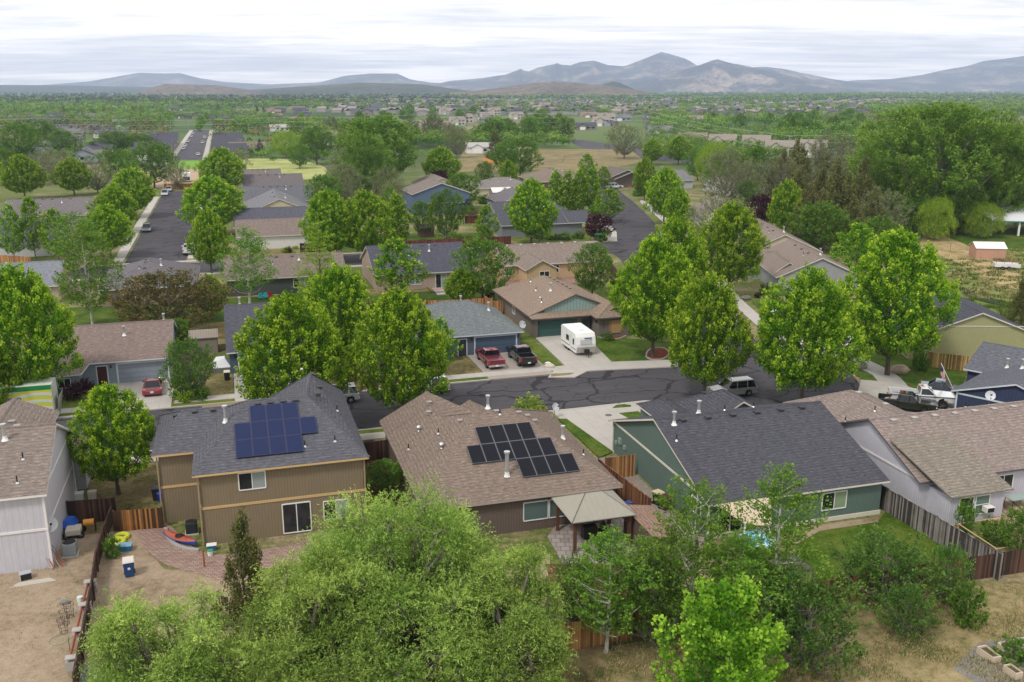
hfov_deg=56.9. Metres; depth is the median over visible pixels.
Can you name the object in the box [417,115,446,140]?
shade tree
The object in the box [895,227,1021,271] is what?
chain link fence
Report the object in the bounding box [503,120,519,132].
broadleaf tree
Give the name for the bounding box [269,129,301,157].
weeping tree
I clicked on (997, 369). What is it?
house
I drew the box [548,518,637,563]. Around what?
patio
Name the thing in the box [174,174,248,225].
maple tree
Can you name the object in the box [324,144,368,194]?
shade tree
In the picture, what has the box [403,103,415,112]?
cottonwood tree
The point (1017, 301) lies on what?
juniper tree
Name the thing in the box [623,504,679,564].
garden shed
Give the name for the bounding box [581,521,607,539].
covered grill
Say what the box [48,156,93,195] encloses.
maple tree
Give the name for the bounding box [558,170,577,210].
columnar tree
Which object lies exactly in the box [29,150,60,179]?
shade tree
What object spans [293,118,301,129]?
maple tree
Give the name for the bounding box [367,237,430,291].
young tree
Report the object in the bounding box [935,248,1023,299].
bank grass
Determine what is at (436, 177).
house
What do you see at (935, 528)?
board fence
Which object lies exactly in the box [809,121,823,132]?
broadleaf tree
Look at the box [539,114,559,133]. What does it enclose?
broadleaf tree
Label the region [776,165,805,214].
juniper tree
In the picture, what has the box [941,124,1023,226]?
cottonwood tree
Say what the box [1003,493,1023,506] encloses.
patio table
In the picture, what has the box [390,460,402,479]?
young tree
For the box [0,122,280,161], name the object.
treetops
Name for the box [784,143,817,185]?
juniper tree
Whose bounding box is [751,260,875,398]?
maple tree
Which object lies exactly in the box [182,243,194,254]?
pickup truck
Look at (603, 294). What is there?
lawn
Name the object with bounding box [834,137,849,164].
juniper tree
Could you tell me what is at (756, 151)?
broadleaf tree
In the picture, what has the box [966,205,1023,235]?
picnic pavilion
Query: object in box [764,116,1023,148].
treetops
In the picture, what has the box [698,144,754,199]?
shade tree
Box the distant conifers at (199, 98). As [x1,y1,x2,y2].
[0,91,500,103]
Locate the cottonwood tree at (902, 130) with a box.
[844,99,1023,227]
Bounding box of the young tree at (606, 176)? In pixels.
[594,165,614,186]
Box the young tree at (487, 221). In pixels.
[472,204,500,237]
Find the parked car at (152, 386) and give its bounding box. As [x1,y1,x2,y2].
[142,377,163,395]
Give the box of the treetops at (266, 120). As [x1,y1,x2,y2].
[0,100,344,127]
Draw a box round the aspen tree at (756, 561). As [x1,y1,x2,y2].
[679,527,793,630]
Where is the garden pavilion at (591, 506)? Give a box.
[551,489,636,553]
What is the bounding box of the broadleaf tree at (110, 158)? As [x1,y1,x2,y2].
[98,148,138,177]
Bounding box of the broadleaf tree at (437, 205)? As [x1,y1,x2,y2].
[426,187,469,238]
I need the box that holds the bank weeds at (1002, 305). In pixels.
[902,257,1023,318]
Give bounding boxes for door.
[95,365,108,384]
[117,361,168,382]
[281,501,311,533]
[435,273,446,287]
[457,338,466,355]
[475,335,515,354]
[538,319,574,336]
[581,317,589,327]
[718,509,741,532]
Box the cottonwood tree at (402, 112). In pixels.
[397,109,406,119]
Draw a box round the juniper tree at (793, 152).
[788,145,798,174]
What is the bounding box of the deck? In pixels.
[993,498,1023,528]
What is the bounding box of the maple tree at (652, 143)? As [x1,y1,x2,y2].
[641,138,665,162]
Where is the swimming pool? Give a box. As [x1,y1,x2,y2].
[739,530,779,548]
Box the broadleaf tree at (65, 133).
[41,129,77,150]
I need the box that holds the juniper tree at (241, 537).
[210,505,273,644]
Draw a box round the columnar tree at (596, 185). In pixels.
[583,165,600,208]
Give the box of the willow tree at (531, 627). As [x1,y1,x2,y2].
[431,540,579,681]
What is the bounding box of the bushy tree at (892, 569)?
[824,523,952,611]
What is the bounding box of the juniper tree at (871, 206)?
[857,184,889,234]
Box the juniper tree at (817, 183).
[802,165,836,223]
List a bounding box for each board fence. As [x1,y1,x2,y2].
[0,255,30,262]
[66,497,115,522]
[71,499,115,681]
[112,506,163,531]
[164,183,194,189]
[300,243,324,251]
[359,599,783,675]
[362,236,510,251]
[364,439,388,460]
[416,297,492,305]
[465,215,478,222]
[484,295,502,313]
[597,458,651,504]
[609,263,627,280]
[795,560,946,606]
[879,484,1002,580]
[927,351,970,370]
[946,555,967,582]
[964,549,1023,581]
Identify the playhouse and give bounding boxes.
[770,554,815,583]
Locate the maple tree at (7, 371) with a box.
[0,349,28,404]
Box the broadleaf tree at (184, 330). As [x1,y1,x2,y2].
[165,318,192,344]
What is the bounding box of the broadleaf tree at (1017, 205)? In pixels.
[1010,190,1023,225]
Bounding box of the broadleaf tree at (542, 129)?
[526,121,544,136]
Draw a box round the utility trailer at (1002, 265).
[993,258,1020,269]
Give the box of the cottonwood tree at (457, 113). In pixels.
[452,108,465,116]
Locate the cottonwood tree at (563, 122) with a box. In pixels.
[552,115,575,138]
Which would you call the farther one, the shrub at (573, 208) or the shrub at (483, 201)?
the shrub at (483, 201)
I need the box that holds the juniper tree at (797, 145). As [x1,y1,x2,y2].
[788,135,801,159]
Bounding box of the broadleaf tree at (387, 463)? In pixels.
[363,458,402,492]
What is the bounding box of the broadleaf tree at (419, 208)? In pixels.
[406,200,437,231]
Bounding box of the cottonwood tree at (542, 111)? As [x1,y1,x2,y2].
[535,108,547,117]
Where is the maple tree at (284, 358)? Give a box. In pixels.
[232,288,364,399]
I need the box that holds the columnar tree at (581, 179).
[570,166,589,209]
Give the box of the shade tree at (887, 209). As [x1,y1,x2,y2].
[856,186,915,232]
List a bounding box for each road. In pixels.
[5,157,331,165]
[55,184,859,453]
[125,191,196,262]
[176,130,208,159]
[571,139,814,180]
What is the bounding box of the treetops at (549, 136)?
[294,118,575,145]
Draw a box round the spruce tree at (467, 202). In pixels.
[458,199,474,212]
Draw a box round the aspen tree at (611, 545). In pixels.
[559,519,667,653]
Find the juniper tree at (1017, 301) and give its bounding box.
[1001,276,1023,325]
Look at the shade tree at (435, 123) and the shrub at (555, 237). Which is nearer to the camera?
the shrub at (555, 237)
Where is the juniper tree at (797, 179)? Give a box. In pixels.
[782,168,807,217]
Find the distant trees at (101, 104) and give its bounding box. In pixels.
[0,92,1023,113]
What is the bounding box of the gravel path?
[953,634,1023,681]
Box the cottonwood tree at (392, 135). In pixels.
[319,114,423,192]
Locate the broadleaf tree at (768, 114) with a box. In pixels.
[764,112,774,120]
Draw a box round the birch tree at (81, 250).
[48,224,131,323]
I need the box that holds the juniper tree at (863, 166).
[834,154,878,227]
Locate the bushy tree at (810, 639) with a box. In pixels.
[739,562,881,680]
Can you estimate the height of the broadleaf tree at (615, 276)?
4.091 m
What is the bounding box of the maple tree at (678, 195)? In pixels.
[662,187,693,220]
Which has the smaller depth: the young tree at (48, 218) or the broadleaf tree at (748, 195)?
the young tree at (48, 218)
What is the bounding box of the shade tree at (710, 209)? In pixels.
[681,193,763,241]
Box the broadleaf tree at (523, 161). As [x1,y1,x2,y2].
[496,136,543,174]
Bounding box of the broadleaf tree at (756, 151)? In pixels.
[738,145,780,188]
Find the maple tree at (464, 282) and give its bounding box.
[442,267,484,299]
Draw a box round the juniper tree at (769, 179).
[764,167,777,211]
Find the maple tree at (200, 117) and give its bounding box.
[195,114,207,124]
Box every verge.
[58,376,488,416]
[102,428,383,457]
[551,373,572,376]
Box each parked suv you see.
[142,222,151,231]
[161,189,167,195]
[333,382,359,402]
[409,375,450,393]
[607,183,623,187]
[706,376,757,395]
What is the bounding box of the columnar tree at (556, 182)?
[548,168,564,206]
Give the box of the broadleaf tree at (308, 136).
[296,126,338,164]
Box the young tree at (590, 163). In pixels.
[577,153,597,176]
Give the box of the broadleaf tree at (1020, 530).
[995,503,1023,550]
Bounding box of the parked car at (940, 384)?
[920,378,957,394]
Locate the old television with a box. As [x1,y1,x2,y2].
[19,569,32,580]
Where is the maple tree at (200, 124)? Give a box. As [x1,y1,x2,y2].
[194,121,203,131]
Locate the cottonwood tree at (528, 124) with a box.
[519,116,540,142]
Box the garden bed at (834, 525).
[785,517,878,545]
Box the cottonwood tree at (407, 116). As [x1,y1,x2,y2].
[403,113,412,119]
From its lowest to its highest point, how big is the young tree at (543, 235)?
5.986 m
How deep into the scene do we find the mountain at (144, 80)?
13065.11 m
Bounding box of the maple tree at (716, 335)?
[662,271,754,390]
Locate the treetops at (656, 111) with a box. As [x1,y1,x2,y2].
[302,108,680,129]
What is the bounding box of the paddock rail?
[532,153,582,162]
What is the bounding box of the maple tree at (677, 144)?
[665,134,693,164]
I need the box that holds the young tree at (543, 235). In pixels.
[522,216,554,242]
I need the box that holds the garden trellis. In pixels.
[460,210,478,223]
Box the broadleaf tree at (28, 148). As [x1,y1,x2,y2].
[0,121,48,157]
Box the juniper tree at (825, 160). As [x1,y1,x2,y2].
[814,152,831,188]
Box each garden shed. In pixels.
[188,328,217,353]
[418,224,434,236]
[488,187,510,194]
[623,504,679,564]
[968,241,1007,258]
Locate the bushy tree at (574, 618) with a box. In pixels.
[548,550,606,623]
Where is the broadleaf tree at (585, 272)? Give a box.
[565,242,613,293]
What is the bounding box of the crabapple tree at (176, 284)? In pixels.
[106,267,235,328]
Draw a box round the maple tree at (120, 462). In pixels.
[66,381,155,494]
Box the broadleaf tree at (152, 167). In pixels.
[118,139,179,187]
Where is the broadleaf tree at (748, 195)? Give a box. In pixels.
[733,180,763,206]
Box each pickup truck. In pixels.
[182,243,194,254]
[475,347,505,367]
[506,344,537,365]
[878,390,938,411]
[886,384,955,408]
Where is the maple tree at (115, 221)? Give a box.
[81,203,135,255]
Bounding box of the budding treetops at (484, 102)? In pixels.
[469,95,1023,123]
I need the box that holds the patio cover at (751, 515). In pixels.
[716,498,771,552]
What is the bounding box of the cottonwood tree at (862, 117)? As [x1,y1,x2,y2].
[851,112,867,123]
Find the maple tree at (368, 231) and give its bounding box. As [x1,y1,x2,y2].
[332,187,395,251]
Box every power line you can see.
[42,126,268,130]
[48,117,276,119]
[282,111,465,117]
[647,115,788,142]
[650,111,788,135]
[789,142,851,142]
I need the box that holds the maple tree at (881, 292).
[836,224,961,374]
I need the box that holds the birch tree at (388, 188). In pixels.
[376,185,406,226]
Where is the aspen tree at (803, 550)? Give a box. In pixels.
[711,461,843,609]
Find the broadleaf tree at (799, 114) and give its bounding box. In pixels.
[794,112,804,119]
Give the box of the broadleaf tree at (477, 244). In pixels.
[447,235,520,297]
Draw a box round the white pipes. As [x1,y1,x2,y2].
[10,578,55,587]
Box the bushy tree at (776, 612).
[751,560,827,650]
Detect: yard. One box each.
[0,533,99,681]
[10,288,515,355]
[65,530,549,681]
[70,462,163,536]
[292,356,481,383]
[363,440,410,529]
[545,564,630,608]
[596,456,707,549]
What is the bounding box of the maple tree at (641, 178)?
[632,157,656,200]
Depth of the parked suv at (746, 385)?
95.04 m
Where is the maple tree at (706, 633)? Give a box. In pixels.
[649,572,792,681]
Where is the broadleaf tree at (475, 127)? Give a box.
[472,123,486,132]
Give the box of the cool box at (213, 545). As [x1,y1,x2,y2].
[206,542,216,550]
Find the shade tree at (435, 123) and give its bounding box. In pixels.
[426,116,446,130]
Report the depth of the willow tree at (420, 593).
46.54 m
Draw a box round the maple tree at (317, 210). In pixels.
[297,186,363,251]
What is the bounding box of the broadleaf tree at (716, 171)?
[697,149,747,183]
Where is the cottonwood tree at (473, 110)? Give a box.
[467,105,477,113]
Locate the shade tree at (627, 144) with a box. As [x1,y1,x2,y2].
[603,122,649,158]
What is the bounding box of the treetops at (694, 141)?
[645,122,806,157]
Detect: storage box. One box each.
[74,490,83,499]
[87,489,96,498]
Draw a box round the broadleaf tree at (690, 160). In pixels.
[679,148,710,180]
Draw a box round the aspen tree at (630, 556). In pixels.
[594,534,691,617]
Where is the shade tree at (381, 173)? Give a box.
[368,165,407,213]
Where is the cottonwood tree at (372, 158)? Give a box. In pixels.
[336,131,398,191]
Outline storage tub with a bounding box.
[117,542,132,551]
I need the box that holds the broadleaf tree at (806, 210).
[786,200,859,247]
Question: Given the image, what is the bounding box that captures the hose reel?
[81,517,96,531]
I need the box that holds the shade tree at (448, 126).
[441,122,461,140]
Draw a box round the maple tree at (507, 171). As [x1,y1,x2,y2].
[498,159,518,179]
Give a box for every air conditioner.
[62,539,79,558]
[185,519,198,535]
[982,504,994,512]
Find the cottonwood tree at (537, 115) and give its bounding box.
[528,112,544,123]
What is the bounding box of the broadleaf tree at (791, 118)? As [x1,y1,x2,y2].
[786,114,799,121]
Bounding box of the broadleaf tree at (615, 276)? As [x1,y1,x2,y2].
[610,269,630,289]
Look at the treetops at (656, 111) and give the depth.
927.24 m
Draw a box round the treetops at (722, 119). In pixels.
[644,100,1023,129]
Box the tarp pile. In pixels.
[211,356,230,372]
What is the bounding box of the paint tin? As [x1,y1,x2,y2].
[77,595,82,602]
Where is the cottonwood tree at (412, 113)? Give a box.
[407,109,415,117]
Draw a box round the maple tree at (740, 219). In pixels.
[697,199,771,288]
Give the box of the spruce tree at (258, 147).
[253,139,264,155]
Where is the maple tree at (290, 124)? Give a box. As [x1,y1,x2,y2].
[286,121,295,130]
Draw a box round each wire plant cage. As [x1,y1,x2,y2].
[56,616,67,634]
[58,607,69,625]
[62,601,73,618]
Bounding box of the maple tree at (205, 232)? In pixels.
[184,207,232,272]
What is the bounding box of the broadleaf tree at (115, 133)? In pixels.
[94,130,133,151]
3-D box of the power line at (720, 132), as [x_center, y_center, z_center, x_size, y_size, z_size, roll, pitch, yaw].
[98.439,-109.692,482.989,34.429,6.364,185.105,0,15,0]
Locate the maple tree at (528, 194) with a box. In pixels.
[503,175,559,242]
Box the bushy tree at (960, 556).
[919,538,975,602]
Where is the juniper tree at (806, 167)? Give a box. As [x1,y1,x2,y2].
[804,155,815,198]
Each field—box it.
[171,160,205,168]
[215,158,326,179]
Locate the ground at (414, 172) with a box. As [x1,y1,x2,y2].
[0,92,1023,645]
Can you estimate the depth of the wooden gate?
75.11 m
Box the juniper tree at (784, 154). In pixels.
[767,147,790,193]
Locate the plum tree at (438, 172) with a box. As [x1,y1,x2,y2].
[432,169,449,179]
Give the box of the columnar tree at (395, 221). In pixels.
[387,190,412,240]
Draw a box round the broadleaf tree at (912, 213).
[891,197,941,235]
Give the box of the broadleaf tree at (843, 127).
[832,122,852,141]
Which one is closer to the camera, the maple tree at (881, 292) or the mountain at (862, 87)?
the maple tree at (881, 292)
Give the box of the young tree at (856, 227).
[827,222,882,270]
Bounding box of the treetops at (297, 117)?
[152,105,447,120]
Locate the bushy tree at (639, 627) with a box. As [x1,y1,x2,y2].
[604,549,698,650]
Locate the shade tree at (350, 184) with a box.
[322,161,366,202]
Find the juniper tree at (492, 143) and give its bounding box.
[483,130,501,159]
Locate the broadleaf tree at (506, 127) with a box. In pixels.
[497,123,516,138]
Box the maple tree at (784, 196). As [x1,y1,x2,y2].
[766,178,803,230]
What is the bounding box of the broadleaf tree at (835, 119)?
[824,115,842,127]
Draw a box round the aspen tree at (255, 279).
[213,225,279,302]
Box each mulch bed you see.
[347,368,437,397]
[647,348,667,358]
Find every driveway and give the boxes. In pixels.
[100,379,173,409]
[234,373,290,400]
[468,352,551,379]
[536,335,667,377]
[553,400,650,452]
[858,380,954,412]
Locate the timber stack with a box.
[64,578,97,671]
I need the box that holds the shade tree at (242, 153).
[221,149,253,167]
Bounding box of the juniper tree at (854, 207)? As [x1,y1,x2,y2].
[832,194,868,249]
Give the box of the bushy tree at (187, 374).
[155,336,217,393]
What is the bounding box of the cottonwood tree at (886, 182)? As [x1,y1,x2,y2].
[847,127,949,219]
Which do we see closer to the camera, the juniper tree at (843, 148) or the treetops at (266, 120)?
the juniper tree at (843, 148)
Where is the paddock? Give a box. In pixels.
[455,149,641,171]
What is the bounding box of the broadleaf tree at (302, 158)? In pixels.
[285,143,312,168]
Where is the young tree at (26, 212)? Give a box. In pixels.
[15,196,46,259]
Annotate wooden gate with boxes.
[605,453,634,476]
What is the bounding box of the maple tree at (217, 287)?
[195,274,229,318]
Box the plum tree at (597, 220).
[584,213,615,239]
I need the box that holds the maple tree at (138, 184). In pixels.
[106,165,155,217]
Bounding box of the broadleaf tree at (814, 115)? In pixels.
[808,113,821,122]
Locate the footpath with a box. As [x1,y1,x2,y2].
[850,357,895,382]
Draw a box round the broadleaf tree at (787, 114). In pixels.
[781,112,795,120]
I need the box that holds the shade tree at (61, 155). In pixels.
[36,147,78,179]
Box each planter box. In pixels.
[976,645,1001,663]
[997,637,1023,656]
[1003,664,1022,679]
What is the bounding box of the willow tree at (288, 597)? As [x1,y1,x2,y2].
[207,538,428,681]
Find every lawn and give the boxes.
[2,291,364,333]
[57,385,101,408]
[173,372,233,399]
[200,240,589,259]
[341,233,495,251]
[369,288,497,302]
[511,232,592,243]
[520,334,562,365]
[558,419,612,457]
[578,284,667,332]
[595,336,675,361]
[613,403,630,407]
[620,411,639,417]
[752,301,835,339]
[799,511,954,581]
[850,350,966,388]
[922,227,1023,256]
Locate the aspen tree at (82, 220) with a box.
[38,210,110,269]
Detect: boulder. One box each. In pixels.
[59,599,69,604]
[544,363,554,367]
[740,295,750,299]
[856,361,867,369]
[890,364,909,373]
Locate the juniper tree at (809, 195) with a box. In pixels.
[785,181,837,249]
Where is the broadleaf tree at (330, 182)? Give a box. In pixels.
[303,173,345,212]
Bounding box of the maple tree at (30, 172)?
[0,153,50,197]
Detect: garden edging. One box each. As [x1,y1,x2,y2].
[163,527,199,551]
[645,347,669,359]
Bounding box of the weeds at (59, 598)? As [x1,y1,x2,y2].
[0,550,133,660]
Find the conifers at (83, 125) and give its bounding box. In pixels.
[0,98,441,132]
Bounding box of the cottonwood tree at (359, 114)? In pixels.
[353,111,364,119]
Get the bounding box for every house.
[0,197,99,225]
[0,217,66,256]
[0,260,72,301]
[0,398,92,573]
[31,145,48,156]
[34,117,58,121]
[34,143,54,154]
[46,112,65,115]
[48,313,177,392]
[64,128,85,135]
[68,134,83,143]
[68,147,103,161]
[74,144,102,150]
[84,113,106,119]
[89,127,115,137]
[91,142,112,152]
[98,131,129,139]
[98,257,199,306]
[111,119,134,126]
[129,146,167,159]
[134,142,169,146]
[142,138,172,151]
[148,135,175,147]
[149,132,178,143]
[150,364,369,544]
[165,105,177,110]
[179,114,192,118]
[209,115,229,123]
[211,143,246,145]
[211,145,247,158]
[212,137,243,138]
[212,139,244,140]
[212,141,245,142]
[213,134,241,135]
[213,135,242,136]
[223,252,345,296]
[223,297,354,374]
[228,142,265,154]
[232,206,309,233]
[235,217,315,249]
[240,168,280,173]
[241,173,303,185]
[242,184,314,202]
[242,188,308,207]
[269,109,280,112]
[269,124,290,131]
[274,108,286,112]
[292,107,305,111]
[293,111,308,116]
[294,109,308,111]
[321,130,344,144]
[360,108,373,114]
[360,241,472,290]
[379,391,622,537]
[396,295,524,363]
[403,178,470,213]
[411,173,462,188]
[432,121,452,128]
[439,108,448,114]
[448,116,465,125]
[449,105,459,108]
[459,113,473,122]
[465,142,493,153]
[466,176,534,196]
[467,113,477,122]
[479,112,493,117]
[479,115,497,122]
[481,200,590,237]
[483,241,594,280]
[485,187,534,203]
[487,108,500,114]
[492,275,628,338]
[505,110,520,114]
[509,112,523,118]
[513,109,527,114]
[518,167,586,189]
[573,122,596,129]
[579,112,596,117]
[590,166,638,187]
[591,116,610,125]
[596,120,610,125]
[597,113,615,120]
[608,389,889,538]
[610,120,618,125]
[615,114,631,120]
[644,169,693,188]
[647,125,672,133]
[678,132,707,142]
[687,115,703,124]
[691,195,756,228]
[702,173,765,194]
[708,134,737,147]
[727,218,822,256]
[742,135,771,147]
[746,238,859,293]
[765,140,796,157]
[771,111,784,115]
[783,390,1023,524]
[795,139,827,157]
[859,284,1023,359]
[951,341,1023,407]
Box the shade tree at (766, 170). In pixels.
[750,153,811,199]
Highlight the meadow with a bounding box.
[516,583,1023,681]
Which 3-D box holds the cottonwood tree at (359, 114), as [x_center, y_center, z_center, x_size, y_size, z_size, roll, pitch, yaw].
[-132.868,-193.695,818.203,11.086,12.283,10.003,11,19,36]
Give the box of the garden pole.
[202,549,204,566]
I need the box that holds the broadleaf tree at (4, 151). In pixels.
[0,148,18,174]
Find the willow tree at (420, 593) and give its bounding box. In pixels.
[253,468,539,681]
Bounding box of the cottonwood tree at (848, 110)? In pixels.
[843,107,855,119]
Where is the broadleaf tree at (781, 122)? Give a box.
[774,120,788,128]
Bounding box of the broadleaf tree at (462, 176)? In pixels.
[445,172,482,202]
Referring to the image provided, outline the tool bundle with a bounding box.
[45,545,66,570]
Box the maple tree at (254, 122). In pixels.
[249,116,258,127]
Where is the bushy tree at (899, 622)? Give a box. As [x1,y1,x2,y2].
[871,581,944,642]
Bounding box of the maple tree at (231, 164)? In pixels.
[192,146,246,188]
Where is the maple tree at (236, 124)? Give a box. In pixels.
[228,119,238,130]
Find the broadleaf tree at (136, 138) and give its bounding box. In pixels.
[119,133,157,148]
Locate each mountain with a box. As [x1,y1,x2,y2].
[47,73,271,87]
[241,73,437,89]
[432,52,696,90]
[624,59,859,92]
[753,67,919,91]
[851,56,1023,91]
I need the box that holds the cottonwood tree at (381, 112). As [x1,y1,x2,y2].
[378,110,388,120]
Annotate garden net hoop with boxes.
[49,635,69,650]
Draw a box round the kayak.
[163,529,196,544]
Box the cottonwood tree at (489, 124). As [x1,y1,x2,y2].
[477,117,504,135]
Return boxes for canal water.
[959,286,1007,304]
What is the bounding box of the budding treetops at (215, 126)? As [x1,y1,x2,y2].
[0,96,483,143]
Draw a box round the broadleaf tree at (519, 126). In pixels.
[517,115,541,132]
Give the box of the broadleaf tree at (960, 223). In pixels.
[941,194,983,233]
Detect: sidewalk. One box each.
[56,407,87,413]
[72,241,593,266]
[72,258,483,281]
[102,432,384,465]
[114,197,158,262]
[166,130,192,164]
[175,365,565,403]
[188,206,201,258]
[202,130,212,158]
[593,217,616,241]
[611,347,728,369]
[640,200,785,347]
[819,350,906,385]
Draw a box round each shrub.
[62,380,84,400]
[76,377,95,393]
[80,654,151,681]
[101,533,120,559]
[168,371,192,400]
[175,390,193,402]
[188,384,210,400]
[284,246,292,252]
[451,231,459,238]
[465,205,476,214]
[475,195,486,203]
[477,194,487,203]
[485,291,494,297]
[511,391,547,409]
[547,233,559,239]
[558,231,575,239]
[568,201,582,209]
[571,231,584,238]
[588,204,601,215]
[594,229,611,241]
[600,332,613,341]
[607,275,630,295]
[632,190,642,195]
[754,292,761,297]
[759,283,770,294]
[912,349,930,371]
[946,579,990,630]
[954,496,979,535]
[975,514,1013,546]
[990,633,1023,666]
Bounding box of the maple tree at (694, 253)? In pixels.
[637,211,716,314]
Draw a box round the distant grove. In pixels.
[449,90,1023,98]
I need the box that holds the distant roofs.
[0,93,1023,115]
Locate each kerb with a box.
[57,379,489,418]
[132,401,645,452]
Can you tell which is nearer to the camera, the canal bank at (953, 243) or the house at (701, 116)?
the canal bank at (953, 243)
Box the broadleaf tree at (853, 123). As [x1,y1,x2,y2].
[847,119,860,129]
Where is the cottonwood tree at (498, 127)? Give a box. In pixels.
[490,121,508,140]
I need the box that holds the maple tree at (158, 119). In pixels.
[155,116,165,125]
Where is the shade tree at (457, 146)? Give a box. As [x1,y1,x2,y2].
[442,125,473,157]
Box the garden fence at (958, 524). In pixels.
[957,516,1019,549]
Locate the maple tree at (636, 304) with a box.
[607,232,698,356]
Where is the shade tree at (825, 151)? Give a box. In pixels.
[808,130,861,176]
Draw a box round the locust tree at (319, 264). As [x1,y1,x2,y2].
[291,221,337,294]
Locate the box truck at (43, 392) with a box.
[0,377,62,415]
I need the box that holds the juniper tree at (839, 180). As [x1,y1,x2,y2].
[813,158,856,233]
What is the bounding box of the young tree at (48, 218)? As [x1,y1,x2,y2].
[37,205,78,259]
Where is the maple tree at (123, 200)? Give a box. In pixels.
[84,184,139,224]
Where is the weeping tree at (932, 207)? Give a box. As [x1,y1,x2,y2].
[911,193,958,240]
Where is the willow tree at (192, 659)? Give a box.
[68,576,260,681]
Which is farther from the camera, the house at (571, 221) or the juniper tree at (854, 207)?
the house at (571, 221)
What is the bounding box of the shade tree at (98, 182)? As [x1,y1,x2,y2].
[79,158,116,193]
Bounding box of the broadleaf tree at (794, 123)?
[781,118,803,135]
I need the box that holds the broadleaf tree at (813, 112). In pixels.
[805,110,819,122]
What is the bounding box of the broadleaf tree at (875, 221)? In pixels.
[859,214,901,252]
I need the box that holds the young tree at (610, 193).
[594,188,625,217]
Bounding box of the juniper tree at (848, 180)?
[840,170,857,207]
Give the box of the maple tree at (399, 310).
[347,284,452,410]
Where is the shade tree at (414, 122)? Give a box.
[403,117,421,130]
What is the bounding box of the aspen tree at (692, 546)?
[631,473,750,632]
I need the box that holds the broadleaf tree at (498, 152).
[485,142,521,167]
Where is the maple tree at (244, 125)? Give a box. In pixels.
[238,120,249,131]
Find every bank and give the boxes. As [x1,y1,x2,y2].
[893,225,1023,316]
[896,243,1023,323]
[920,235,1023,290]
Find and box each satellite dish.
[49,517,57,531]
[519,320,525,337]
[552,403,558,417]
[985,391,995,401]
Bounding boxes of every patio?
[138,521,312,581]
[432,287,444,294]
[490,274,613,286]
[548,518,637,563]
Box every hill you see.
[0,85,152,92]
[140,84,259,95]
[253,82,468,94]
[450,82,649,96]
[602,81,634,89]
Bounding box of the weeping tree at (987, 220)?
[959,198,1008,236]
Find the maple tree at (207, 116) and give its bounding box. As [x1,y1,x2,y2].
[203,112,209,120]
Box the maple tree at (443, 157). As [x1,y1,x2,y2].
[420,146,462,177]
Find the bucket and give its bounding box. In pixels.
[207,549,212,556]
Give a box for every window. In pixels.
[57,378,70,388]
[238,470,265,490]
[293,278,304,287]
[323,498,347,519]
[409,275,420,284]
[523,500,548,521]
[539,271,549,275]
[549,499,564,517]
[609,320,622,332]
[691,495,701,515]
[821,490,847,510]
[957,496,974,516]
[974,494,990,513]
[999,473,1013,491]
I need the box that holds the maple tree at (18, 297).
[0,260,85,384]
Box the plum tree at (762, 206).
[747,193,775,222]
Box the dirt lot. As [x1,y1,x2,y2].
[115,168,212,187]
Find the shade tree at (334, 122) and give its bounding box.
[322,116,341,128]
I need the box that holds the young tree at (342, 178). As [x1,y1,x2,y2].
[329,167,353,197]
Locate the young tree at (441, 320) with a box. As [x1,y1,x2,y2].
[433,314,463,366]
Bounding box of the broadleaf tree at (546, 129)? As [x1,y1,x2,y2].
[540,121,551,133]
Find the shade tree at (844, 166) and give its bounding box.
[824,146,871,202]
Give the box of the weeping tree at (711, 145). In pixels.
[693,137,730,180]
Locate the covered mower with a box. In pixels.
[62,516,85,539]
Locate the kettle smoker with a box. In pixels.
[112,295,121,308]
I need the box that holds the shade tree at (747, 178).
[727,159,764,200]
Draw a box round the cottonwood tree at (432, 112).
[427,109,440,119]
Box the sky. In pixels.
[0,0,1023,84]
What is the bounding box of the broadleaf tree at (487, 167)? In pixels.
[474,160,494,179]
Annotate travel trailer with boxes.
[182,172,190,181]
[561,323,595,357]
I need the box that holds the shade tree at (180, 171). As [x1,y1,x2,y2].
[163,159,189,189]
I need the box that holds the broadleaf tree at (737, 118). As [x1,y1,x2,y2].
[733,113,747,127]
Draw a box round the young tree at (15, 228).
[0,202,29,255]
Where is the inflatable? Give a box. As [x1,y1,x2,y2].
[107,532,129,545]
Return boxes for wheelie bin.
[122,555,134,577]
[151,484,160,500]
[157,490,162,501]
[223,370,229,380]
[651,489,664,505]
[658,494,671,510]
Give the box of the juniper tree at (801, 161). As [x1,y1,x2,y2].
[795,156,804,171]
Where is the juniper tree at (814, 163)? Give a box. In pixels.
[812,143,826,166]
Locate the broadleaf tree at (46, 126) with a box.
[21,120,62,142]
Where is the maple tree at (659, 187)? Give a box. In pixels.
[643,166,684,224]
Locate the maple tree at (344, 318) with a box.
[296,262,384,378]
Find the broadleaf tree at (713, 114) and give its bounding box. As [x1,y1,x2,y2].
[707,112,718,121]
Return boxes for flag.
[940,363,951,385]
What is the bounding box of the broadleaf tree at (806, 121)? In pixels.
[796,118,818,135]

